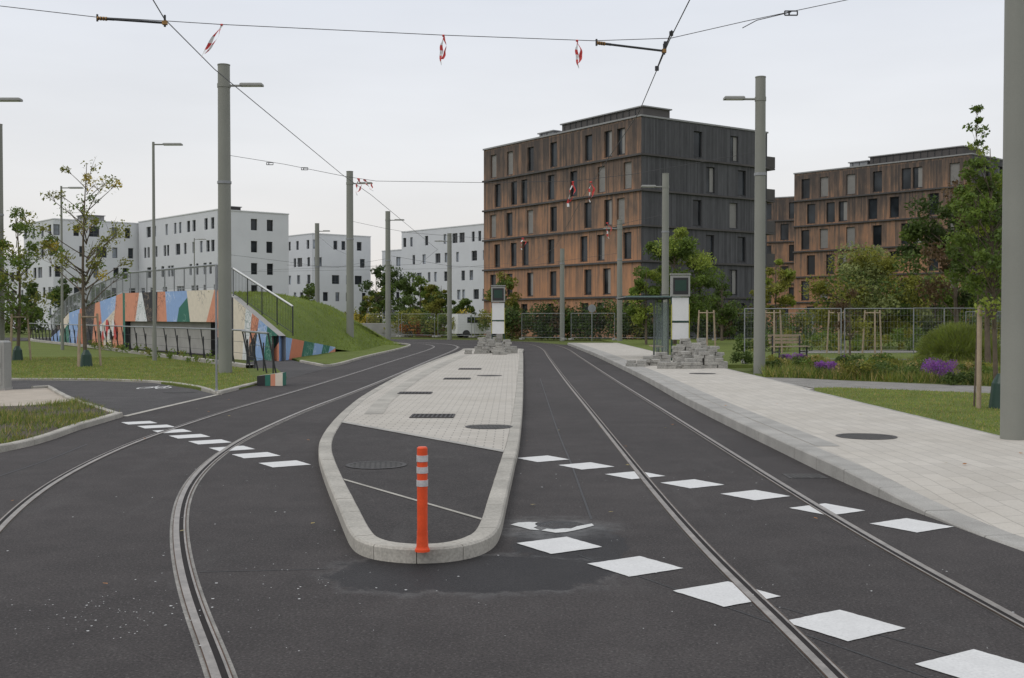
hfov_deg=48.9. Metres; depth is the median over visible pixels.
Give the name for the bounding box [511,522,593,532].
road marking
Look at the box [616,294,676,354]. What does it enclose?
tram shelter
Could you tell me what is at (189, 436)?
road marking
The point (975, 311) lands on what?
construction fence panel
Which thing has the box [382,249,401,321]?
apartment building
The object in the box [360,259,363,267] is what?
window
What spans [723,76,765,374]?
tram pole
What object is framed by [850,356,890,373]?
garden plant
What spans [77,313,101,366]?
tree support
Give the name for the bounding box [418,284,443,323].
tree
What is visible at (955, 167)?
window
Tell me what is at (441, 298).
tree
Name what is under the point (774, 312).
tree support
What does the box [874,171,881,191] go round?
window
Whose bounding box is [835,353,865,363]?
garden plant
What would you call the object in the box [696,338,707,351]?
paver stack
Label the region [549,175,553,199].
window
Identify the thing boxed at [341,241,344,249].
window
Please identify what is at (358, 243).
window
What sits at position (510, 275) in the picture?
window
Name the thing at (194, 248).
street lamp
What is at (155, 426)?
road marking
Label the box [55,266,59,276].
window
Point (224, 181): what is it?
tram pole
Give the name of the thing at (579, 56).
barrier tape
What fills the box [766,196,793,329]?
apartment building
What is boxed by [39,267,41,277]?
window
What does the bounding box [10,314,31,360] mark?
tree support
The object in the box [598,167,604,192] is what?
window
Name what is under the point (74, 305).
railing
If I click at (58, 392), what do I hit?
kerb
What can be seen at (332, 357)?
grass verge
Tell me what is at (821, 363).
flowering plant
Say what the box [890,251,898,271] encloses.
window
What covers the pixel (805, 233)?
window
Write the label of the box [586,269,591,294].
window
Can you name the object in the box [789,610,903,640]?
road marking
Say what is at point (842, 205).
window
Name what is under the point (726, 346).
park lawn
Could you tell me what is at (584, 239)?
window
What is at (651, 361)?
paver stack
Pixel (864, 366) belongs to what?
garden plant
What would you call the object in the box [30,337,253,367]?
trench wall
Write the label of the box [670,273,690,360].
information totem
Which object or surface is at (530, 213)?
window
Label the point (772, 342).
park bench
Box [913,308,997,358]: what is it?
construction fence panel
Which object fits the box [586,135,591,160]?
window
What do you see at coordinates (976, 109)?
tree
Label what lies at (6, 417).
bed grass
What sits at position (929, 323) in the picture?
tree
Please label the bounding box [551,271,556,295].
window
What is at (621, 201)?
window
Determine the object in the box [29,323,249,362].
railing
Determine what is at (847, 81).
sky
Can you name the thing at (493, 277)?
window
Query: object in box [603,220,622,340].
tram pole
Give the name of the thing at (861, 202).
apartment building
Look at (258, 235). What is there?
apartment building
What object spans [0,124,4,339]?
tram pole
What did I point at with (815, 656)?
tram rail
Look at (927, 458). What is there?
platform pavement
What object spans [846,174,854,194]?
window
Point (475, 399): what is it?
island paving
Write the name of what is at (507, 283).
tree
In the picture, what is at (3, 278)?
tree
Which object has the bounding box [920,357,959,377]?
flowering plant
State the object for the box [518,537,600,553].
road marking
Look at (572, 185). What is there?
barrier tape
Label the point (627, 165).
window
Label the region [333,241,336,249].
window
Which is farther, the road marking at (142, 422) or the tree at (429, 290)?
the tree at (429, 290)
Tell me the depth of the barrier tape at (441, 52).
14.93 m
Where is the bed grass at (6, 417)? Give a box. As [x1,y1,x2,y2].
[0,395,119,443]
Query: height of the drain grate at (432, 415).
0.017 m
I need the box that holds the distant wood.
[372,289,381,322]
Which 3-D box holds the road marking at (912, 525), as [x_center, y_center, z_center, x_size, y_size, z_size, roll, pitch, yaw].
[3.363,1.566,9.485,0.481,0.001,0.482,-1,1,-32]
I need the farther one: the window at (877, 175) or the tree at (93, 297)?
the window at (877, 175)
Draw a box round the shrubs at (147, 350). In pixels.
[88,340,214,365]
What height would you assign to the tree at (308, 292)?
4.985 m
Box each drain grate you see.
[397,392,431,393]
[409,414,454,417]
[458,368,481,369]
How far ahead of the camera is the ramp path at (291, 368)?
39.54 m
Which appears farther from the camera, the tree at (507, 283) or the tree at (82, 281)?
the tree at (507, 283)
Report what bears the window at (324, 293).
in the apartment building at (332, 280)
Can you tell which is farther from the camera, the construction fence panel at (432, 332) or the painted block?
the construction fence panel at (432, 332)
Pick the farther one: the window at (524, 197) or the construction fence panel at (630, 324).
the window at (524, 197)
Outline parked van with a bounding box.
[452,314,496,337]
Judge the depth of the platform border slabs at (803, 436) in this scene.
19.17 m
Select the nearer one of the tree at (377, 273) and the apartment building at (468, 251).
the tree at (377, 273)
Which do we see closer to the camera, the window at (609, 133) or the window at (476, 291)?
the window at (609, 133)
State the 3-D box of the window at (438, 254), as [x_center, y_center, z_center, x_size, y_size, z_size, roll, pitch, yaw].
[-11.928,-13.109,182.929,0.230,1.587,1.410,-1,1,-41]
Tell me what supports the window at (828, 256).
in the apartment building at (861, 202)
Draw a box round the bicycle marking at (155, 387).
[136,386,170,388]
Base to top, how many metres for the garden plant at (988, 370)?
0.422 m
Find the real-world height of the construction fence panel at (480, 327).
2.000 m
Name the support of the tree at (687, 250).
on the park lawn at (726, 346)
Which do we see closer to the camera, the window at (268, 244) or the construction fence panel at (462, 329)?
the construction fence panel at (462, 329)
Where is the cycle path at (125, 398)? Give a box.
[12,380,214,416]
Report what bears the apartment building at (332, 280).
on the ground at (594, 340)
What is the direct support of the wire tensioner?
attached to the overhead wire at (424, 34)
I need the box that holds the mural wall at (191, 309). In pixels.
[51,290,334,360]
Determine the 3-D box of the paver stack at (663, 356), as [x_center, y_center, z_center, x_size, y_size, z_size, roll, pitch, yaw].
[5.105,0.661,38.682,0.728,0.418,0.485,0,1,-8]
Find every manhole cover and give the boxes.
[165,391,196,392]
[346,461,406,468]
[465,424,512,428]
[836,433,896,438]
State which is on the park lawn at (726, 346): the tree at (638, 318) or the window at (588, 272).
the tree at (638, 318)
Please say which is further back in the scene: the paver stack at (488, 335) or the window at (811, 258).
the window at (811, 258)
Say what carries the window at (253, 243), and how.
in the apartment building at (258, 235)
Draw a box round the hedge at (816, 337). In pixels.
[732,324,1000,351]
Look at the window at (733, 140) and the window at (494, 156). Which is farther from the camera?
the window at (494, 156)
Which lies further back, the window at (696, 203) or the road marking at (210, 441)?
the window at (696, 203)
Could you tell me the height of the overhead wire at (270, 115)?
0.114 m
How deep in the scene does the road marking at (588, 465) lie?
13.30 m
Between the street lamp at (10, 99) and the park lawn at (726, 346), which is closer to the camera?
the street lamp at (10, 99)
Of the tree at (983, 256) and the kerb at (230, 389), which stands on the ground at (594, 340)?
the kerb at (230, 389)
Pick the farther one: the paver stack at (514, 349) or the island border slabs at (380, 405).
the paver stack at (514, 349)
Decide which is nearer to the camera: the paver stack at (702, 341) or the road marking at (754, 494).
the road marking at (754, 494)
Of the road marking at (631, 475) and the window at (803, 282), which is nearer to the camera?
the road marking at (631, 475)
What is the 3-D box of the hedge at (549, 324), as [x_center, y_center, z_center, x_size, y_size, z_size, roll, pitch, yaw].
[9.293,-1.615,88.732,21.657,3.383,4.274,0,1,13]
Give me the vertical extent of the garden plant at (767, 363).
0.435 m
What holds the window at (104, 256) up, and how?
in the apartment building at (48, 277)
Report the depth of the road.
8.02 m
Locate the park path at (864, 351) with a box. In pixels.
[800,350,915,352]
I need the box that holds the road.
[0,338,1023,677]
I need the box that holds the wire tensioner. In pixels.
[784,10,797,15]
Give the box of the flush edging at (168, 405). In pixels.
[124,395,215,415]
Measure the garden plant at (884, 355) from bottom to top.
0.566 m
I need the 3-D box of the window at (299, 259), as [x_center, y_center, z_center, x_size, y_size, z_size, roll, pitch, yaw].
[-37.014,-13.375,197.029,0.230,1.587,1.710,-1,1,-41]
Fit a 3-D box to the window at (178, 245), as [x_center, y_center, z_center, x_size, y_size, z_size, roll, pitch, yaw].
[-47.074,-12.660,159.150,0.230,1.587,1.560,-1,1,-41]
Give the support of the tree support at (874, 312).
on the park lawn at (726, 346)
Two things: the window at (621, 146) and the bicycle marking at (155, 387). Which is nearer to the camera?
the bicycle marking at (155, 387)
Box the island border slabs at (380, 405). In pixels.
[364,355,467,413]
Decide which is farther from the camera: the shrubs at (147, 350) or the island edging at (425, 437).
the shrubs at (147, 350)
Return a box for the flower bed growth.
[759,356,1000,385]
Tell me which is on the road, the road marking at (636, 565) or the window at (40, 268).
the road marking at (636, 565)
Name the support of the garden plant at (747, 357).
on the flower bed growth
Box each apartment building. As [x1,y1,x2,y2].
[4,257,23,327]
[24,215,138,329]
[138,206,288,295]
[289,233,370,313]
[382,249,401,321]
[401,223,483,326]
[482,105,774,338]
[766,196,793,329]
[793,145,1002,332]
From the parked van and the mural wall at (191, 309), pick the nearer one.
the mural wall at (191, 309)
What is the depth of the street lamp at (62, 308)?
59.90 m
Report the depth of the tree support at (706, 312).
52.12 m
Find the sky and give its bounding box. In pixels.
[0,0,1003,315]
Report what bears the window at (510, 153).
in the apartment building at (711, 204)
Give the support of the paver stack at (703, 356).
on the platform pavement at (927, 458)
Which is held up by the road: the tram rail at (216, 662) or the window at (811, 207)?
the tram rail at (216, 662)
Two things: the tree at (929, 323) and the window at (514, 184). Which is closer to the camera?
the tree at (929, 323)
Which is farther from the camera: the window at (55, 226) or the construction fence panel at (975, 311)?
the window at (55, 226)
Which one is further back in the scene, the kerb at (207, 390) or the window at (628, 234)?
the window at (628, 234)
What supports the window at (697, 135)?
in the apartment building at (711, 204)
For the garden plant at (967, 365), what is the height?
0.400 m
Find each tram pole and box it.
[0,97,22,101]
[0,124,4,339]
[217,63,263,372]
[315,223,329,302]
[346,171,372,337]
[385,211,403,339]
[435,233,451,339]
[560,248,564,340]
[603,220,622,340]
[641,173,668,351]
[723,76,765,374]
[1000,0,1023,439]
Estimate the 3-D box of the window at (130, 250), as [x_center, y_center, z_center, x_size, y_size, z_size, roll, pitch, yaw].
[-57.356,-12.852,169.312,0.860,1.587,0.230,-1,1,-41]
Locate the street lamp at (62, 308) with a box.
[60,186,83,349]
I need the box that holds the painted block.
[257,372,285,385]
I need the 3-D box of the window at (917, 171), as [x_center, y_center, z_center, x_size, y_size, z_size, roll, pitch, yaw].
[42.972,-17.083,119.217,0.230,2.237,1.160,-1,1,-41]
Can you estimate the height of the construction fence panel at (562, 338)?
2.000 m
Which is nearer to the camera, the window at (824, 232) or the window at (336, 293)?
the window at (824, 232)
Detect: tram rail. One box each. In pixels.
[0,343,434,534]
[170,342,458,677]
[392,339,849,677]
[423,339,1023,630]
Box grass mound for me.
[232,292,394,350]
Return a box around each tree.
[0,206,64,345]
[0,248,20,294]
[21,281,44,334]
[34,160,133,349]
[47,278,80,323]
[87,283,114,305]
[299,283,314,301]
[358,265,395,314]
[358,295,379,318]
[374,261,414,318]
[393,272,421,314]
[405,275,434,318]
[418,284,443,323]
[425,287,456,336]
[452,295,476,313]
[484,271,521,311]
[624,265,661,344]
[639,226,724,343]
[703,273,742,340]
[749,259,796,332]
[799,241,945,347]
[828,288,873,354]
[890,274,980,334]
[892,176,1001,357]
[937,150,1002,379]
[944,174,1002,363]
[961,104,989,406]
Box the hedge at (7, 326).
[5,307,79,333]
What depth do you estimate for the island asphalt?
11.35 m
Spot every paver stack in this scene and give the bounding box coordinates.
[464,349,471,353]
[474,342,488,353]
[477,337,484,343]
[484,331,495,343]
[485,339,494,352]
[491,343,506,354]
[495,334,502,342]
[502,340,511,352]
[510,346,517,352]
[626,360,646,366]
[640,356,659,365]
[651,352,670,361]
[657,362,676,368]
[671,346,684,361]
[675,351,691,367]
[676,338,690,353]
[679,358,701,368]
[689,343,700,354]
[692,348,713,367]
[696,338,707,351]
[706,346,723,357]
[709,358,727,367]
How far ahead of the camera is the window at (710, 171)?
97.54 m
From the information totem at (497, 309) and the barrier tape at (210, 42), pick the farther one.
the information totem at (497, 309)
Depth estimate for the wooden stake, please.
20.11 m
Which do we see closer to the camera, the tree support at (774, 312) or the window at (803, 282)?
the tree support at (774, 312)
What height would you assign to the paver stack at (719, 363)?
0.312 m
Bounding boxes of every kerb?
[0,412,122,452]
[12,378,221,394]
[31,385,116,411]
[215,381,256,394]
[300,343,410,366]
[318,348,523,563]
[568,343,1023,550]
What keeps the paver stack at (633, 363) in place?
on the platform pavement at (927, 458)
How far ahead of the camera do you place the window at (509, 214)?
108.42 m
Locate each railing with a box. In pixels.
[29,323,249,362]
[51,264,233,332]
[233,268,293,335]
[242,330,276,373]
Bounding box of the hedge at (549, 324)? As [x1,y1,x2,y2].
[496,297,768,339]
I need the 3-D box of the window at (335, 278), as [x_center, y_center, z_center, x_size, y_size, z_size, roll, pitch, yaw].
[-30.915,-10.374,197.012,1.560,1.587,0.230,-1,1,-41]
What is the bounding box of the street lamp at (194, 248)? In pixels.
[194,238,205,265]
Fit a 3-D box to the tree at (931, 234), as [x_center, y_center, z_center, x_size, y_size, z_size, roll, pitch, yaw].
[16.230,-2.489,41.598,4.514,6.822,4.555,-1,1,-27]
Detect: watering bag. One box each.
[12,346,22,360]
[80,350,92,366]
[988,373,999,408]
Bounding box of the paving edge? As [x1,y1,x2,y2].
[619,343,999,435]
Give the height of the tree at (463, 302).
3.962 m
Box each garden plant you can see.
[728,350,753,363]
[765,359,781,370]
[766,355,791,363]
[791,355,819,367]
[811,354,830,361]
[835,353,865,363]
[835,355,885,376]
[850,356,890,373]
[870,352,897,360]
[881,357,903,371]
[884,362,926,376]
[906,359,941,369]
[941,371,973,384]
[954,360,992,371]
[969,365,1000,375]
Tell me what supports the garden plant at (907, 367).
on the flower bed at (875, 380)
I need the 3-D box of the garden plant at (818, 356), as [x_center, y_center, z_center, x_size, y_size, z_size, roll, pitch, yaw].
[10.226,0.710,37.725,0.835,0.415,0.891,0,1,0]
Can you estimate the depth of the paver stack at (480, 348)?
51.64 m
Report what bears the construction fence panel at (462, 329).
on the ground at (594, 340)
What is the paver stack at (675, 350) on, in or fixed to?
on the platform pavement at (927, 458)
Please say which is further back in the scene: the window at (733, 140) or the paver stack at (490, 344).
the window at (733, 140)
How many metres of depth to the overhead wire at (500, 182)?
33.88 m
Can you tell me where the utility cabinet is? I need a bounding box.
[0,340,12,390]
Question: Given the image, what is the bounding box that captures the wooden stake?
[976,305,981,407]
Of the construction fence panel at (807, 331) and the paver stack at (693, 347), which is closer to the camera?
the paver stack at (693, 347)
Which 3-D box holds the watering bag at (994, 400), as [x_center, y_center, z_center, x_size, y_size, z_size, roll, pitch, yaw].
[8.759,0.930,20.148,0.437,0.620,0.437,0,1,0]
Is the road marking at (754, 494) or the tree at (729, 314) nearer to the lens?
the road marking at (754, 494)
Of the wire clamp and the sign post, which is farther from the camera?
the sign post
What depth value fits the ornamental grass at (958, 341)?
37.42 m
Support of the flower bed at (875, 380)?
on the ground at (594, 340)
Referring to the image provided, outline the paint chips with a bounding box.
[45,459,753,651]
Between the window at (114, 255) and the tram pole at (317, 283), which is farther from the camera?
the window at (114, 255)
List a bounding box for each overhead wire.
[2,0,845,40]
[153,0,437,269]
[230,152,753,182]
[255,0,689,271]
[353,215,659,240]
[394,253,615,267]
[742,12,790,27]
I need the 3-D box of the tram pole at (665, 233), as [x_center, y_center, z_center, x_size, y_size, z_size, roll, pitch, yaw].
[6.981,-3.652,54.941,1.365,8.830,0.371,0,1,0]
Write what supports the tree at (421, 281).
on the ground at (594, 340)
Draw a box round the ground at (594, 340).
[5,329,997,374]
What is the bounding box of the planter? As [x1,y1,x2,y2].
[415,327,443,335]
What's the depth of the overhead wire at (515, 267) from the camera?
83.08 m
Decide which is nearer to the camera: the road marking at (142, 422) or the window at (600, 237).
the road marking at (142, 422)
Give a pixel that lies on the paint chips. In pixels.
(281, 569)
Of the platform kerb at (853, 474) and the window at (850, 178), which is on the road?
the platform kerb at (853, 474)
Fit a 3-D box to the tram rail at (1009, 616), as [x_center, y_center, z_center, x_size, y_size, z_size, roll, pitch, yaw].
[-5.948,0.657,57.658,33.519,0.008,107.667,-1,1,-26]
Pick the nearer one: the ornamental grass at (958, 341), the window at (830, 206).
the ornamental grass at (958, 341)
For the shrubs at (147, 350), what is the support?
on the lawn at (44, 350)
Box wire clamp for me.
[655,30,672,70]
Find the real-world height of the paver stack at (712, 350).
0.630 m
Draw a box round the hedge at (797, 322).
[747,306,1000,339]
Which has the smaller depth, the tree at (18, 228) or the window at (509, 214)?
the tree at (18, 228)
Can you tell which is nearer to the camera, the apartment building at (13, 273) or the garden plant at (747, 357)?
the garden plant at (747, 357)
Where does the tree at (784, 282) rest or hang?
on the park lawn at (726, 346)
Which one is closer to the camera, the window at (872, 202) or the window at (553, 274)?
the window at (553, 274)
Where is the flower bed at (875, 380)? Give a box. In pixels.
[754,370,990,386]
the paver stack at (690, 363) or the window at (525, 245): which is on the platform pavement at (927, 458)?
the paver stack at (690, 363)
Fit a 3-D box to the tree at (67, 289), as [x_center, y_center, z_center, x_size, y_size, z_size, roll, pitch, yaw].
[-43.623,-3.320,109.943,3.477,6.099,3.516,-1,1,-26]
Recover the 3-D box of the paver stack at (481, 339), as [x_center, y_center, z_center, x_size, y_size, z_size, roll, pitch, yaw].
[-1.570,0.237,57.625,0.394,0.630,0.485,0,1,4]
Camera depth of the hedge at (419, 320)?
101.97 m
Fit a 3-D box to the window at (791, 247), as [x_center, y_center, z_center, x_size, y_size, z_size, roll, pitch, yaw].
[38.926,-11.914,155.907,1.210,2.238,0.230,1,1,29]
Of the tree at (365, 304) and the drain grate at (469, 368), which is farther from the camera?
the tree at (365, 304)
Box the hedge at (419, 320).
[345,307,490,336]
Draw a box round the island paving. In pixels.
[342,349,520,451]
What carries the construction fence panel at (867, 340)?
on the park lawn at (726, 346)
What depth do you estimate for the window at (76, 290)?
164.27 m
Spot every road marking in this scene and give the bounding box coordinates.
[122,421,155,423]
[139,425,173,427]
[154,429,191,432]
[171,434,209,438]
[189,439,228,443]
[211,446,252,450]
[232,452,279,457]
[260,460,310,466]
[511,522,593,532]
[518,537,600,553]
[519,455,567,461]
[561,462,613,469]
[587,556,680,575]
[607,471,662,478]
[661,479,723,487]
[673,581,778,606]
[722,490,786,499]
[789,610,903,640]
[791,503,864,514]
[870,518,953,531]
[916,649,1023,677]
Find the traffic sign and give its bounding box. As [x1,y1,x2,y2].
[588,304,595,340]
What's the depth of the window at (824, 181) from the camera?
127.84 m
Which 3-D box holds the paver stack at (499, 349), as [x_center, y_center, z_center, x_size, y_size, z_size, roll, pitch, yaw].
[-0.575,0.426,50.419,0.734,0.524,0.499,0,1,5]
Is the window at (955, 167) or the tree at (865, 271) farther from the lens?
the window at (955, 167)
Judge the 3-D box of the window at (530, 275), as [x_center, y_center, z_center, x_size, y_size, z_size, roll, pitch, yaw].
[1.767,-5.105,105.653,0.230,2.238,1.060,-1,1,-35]
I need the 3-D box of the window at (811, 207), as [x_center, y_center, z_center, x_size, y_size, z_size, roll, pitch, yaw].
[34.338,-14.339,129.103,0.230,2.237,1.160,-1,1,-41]
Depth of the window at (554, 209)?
102.72 m
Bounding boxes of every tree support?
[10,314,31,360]
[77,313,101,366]
[697,310,715,345]
[765,310,782,353]
[826,310,846,353]
[862,310,881,353]
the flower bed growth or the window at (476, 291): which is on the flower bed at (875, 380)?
the flower bed growth
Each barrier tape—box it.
[200,24,222,60]
[356,178,361,194]
[439,35,445,64]
[567,181,575,206]
[575,40,581,67]
[588,181,594,201]
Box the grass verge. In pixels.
[292,345,406,363]
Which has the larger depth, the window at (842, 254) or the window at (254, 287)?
the window at (254, 287)
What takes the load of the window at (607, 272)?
in the apartment building at (711, 204)
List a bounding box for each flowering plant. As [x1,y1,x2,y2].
[779,354,792,359]
[791,352,807,358]
[811,360,839,372]
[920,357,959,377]
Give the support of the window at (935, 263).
in the apartment building at (861, 202)
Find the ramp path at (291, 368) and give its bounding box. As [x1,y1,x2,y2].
[245,360,329,378]
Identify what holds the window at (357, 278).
in the apartment building at (332, 280)
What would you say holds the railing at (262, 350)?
on the lawn at (44, 350)
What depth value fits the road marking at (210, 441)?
15.88 m
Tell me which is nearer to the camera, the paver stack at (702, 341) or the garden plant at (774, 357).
the garden plant at (774, 357)
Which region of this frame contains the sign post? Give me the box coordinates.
[215,265,217,390]
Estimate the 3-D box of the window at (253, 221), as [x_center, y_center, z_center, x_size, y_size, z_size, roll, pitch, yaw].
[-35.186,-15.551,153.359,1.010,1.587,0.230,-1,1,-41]
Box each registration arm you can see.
[96,14,167,26]
[595,39,665,54]
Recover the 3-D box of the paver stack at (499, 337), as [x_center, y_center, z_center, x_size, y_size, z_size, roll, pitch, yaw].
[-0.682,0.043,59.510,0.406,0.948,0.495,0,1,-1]
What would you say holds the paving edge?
on the ground at (594, 340)
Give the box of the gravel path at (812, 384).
[765,377,990,392]
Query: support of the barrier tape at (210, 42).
hanging from the overhead wire at (424, 34)
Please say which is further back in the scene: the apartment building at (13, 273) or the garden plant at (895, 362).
the apartment building at (13, 273)
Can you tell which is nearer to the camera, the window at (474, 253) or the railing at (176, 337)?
the railing at (176, 337)
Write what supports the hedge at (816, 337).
on the park lawn at (726, 346)
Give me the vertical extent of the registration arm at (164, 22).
0.159 m
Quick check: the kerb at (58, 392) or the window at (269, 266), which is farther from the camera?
the window at (269, 266)
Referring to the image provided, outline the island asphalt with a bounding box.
[332,419,511,543]
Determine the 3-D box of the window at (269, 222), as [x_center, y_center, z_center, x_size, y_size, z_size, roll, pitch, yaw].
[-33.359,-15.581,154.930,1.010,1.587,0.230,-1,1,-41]
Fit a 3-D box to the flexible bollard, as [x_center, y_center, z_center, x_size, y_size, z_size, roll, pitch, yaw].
[-0.633,1.130,7.955,0.107,0.740,0.107,0,1,0]
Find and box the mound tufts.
[208,291,401,350]
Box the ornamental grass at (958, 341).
[910,321,1000,363]
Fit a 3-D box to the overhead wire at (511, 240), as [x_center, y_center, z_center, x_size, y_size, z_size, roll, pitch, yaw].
[-0.323,-5.678,58.166,16.531,1.089,1.615,0,1,18]
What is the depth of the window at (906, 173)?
120.30 m
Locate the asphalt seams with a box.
[0,379,950,677]
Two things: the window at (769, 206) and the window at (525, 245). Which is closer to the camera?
the window at (525, 245)
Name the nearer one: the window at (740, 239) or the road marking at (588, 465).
the road marking at (588, 465)
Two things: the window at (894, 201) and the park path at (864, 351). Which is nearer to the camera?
the park path at (864, 351)
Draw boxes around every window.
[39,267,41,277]
[53,224,58,234]
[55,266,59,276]
[74,287,80,295]
[89,226,98,236]
[97,247,105,257]
[112,247,116,257]
[125,228,129,237]
[128,248,132,258]
[148,227,150,236]
[177,244,179,254]
[251,219,256,229]
[251,241,256,251]
[251,263,256,273]
[251,285,256,291]
[266,242,271,252]
[267,220,271,230]
[267,264,272,274]
[298,258,301,266]
[323,292,326,300]
[332,275,338,283]
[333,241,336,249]
[335,292,338,300]
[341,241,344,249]
[355,276,360,284]
[357,242,360,250]
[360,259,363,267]
[436,253,439,262]
[453,233,456,242]
[460,233,464,242]
[470,270,472,279]
[472,251,476,260]
[474,289,478,298]
[491,215,495,237]
[491,275,495,286]
[492,155,495,177]
[494,184,500,207]
[495,244,499,266]
[508,213,512,235]
[508,274,511,296]
[509,152,512,174]
[512,181,516,204]
[512,243,516,265]
[521,180,526,203]
[522,242,527,265]
[522,304,526,316]
[527,147,533,171]
[527,273,532,296]
[528,210,532,233]
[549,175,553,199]
[549,239,553,263]
[550,207,556,231]
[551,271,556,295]
[552,142,556,166]
[570,171,576,196]
[581,236,587,261]
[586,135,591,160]
[586,202,591,227]
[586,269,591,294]
[597,235,603,260]
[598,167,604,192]
[603,268,610,294]
[604,131,611,157]
[605,199,611,225]
[618,128,624,154]
[619,198,624,223]
[625,162,630,188]
[625,232,631,258]
[693,200,699,225]
[693,270,699,293]
[694,131,700,157]
[706,167,713,192]
[706,235,712,259]
[729,270,735,294]
[730,136,736,161]
[730,203,737,228]
[737,303,743,326]
[738,170,744,195]
[738,237,743,261]
[767,204,771,219]
[767,246,770,253]
[781,224,788,239]
[789,202,793,218]
[789,245,793,260]
[789,287,793,299]
[801,230,808,249]
[801,281,808,300]
[802,179,809,198]
[807,255,814,274]
[807,306,814,324]
[808,204,814,223]
[819,229,827,248]
[821,177,827,196]
[827,202,834,221]
[827,254,834,273]
[838,201,846,221]
[839,254,846,269]
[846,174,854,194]
[847,227,854,246]
[869,198,876,218]
[873,225,881,245]
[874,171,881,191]
[890,197,898,217]
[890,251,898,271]
[901,168,910,189]
[902,223,909,243]
[912,167,922,188]
[929,251,938,270]
[930,193,938,214]
[950,163,959,184]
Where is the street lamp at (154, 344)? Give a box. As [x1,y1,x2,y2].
[152,142,182,360]
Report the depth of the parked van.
98.72 m
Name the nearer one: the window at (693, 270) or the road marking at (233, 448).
the road marking at (233, 448)
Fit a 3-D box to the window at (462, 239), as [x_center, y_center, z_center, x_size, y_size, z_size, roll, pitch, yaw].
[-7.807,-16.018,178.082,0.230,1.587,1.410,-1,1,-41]
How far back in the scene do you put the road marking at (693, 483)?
11.86 m
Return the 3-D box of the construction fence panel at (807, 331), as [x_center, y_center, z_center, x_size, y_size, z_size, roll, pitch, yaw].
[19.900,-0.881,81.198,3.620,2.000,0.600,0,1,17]
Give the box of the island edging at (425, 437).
[342,421,503,518]
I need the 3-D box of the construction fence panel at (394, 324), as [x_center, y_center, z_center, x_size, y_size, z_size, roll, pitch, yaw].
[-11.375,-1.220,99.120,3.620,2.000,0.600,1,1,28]
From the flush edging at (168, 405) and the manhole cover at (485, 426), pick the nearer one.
the manhole cover at (485, 426)
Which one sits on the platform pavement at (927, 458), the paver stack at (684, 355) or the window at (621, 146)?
the paver stack at (684, 355)
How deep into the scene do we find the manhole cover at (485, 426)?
16.99 m
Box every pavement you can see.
[0,388,67,405]
[579,343,1023,536]
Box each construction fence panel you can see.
[371,314,398,336]
[399,314,434,336]
[435,314,471,336]
[472,314,510,337]
[519,313,566,339]
[568,313,616,339]
[622,313,652,337]
[696,316,713,339]
[741,308,841,362]
[786,313,812,338]
[844,308,944,359]
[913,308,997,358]
[965,311,1000,328]
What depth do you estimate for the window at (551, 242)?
103.15 m
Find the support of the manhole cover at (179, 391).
on the cycle path at (125, 398)
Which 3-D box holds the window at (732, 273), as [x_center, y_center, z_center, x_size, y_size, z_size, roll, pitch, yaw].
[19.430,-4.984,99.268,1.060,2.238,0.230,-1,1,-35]
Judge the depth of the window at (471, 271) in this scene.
176.65 m
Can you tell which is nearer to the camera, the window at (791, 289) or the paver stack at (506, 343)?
the paver stack at (506, 343)
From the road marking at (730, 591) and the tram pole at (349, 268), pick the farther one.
the tram pole at (349, 268)
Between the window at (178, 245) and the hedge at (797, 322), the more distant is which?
the window at (178, 245)
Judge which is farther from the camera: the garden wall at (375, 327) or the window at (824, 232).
the window at (824, 232)
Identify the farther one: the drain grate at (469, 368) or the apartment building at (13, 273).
the apartment building at (13, 273)
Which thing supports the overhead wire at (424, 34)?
attached to the tram pole at (1012, 366)
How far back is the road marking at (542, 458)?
13.96 m
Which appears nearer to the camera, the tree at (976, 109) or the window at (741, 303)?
the tree at (976, 109)
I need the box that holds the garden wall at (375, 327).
[362,323,412,336]
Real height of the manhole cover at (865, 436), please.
0.003 m
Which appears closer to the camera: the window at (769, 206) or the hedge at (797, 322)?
the hedge at (797, 322)
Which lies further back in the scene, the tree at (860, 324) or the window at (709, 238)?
the window at (709, 238)
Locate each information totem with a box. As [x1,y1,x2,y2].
[491,285,504,339]
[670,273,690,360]
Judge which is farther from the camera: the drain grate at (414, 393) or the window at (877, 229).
the window at (877, 229)
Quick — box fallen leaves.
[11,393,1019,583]
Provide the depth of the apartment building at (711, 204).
98.81 m
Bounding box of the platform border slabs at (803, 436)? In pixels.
[574,343,838,445]
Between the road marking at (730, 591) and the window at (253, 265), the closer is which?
the road marking at (730, 591)
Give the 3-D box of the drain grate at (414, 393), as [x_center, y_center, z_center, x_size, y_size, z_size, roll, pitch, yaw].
[-2.109,1.175,24.549,0.720,0.017,0.610,0,1,0]
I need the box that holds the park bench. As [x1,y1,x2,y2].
[768,334,810,356]
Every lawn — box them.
[11,341,286,390]
[602,340,1000,367]
[814,387,999,434]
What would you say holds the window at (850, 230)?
in the apartment building at (861, 202)
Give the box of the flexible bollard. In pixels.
[415,446,429,552]

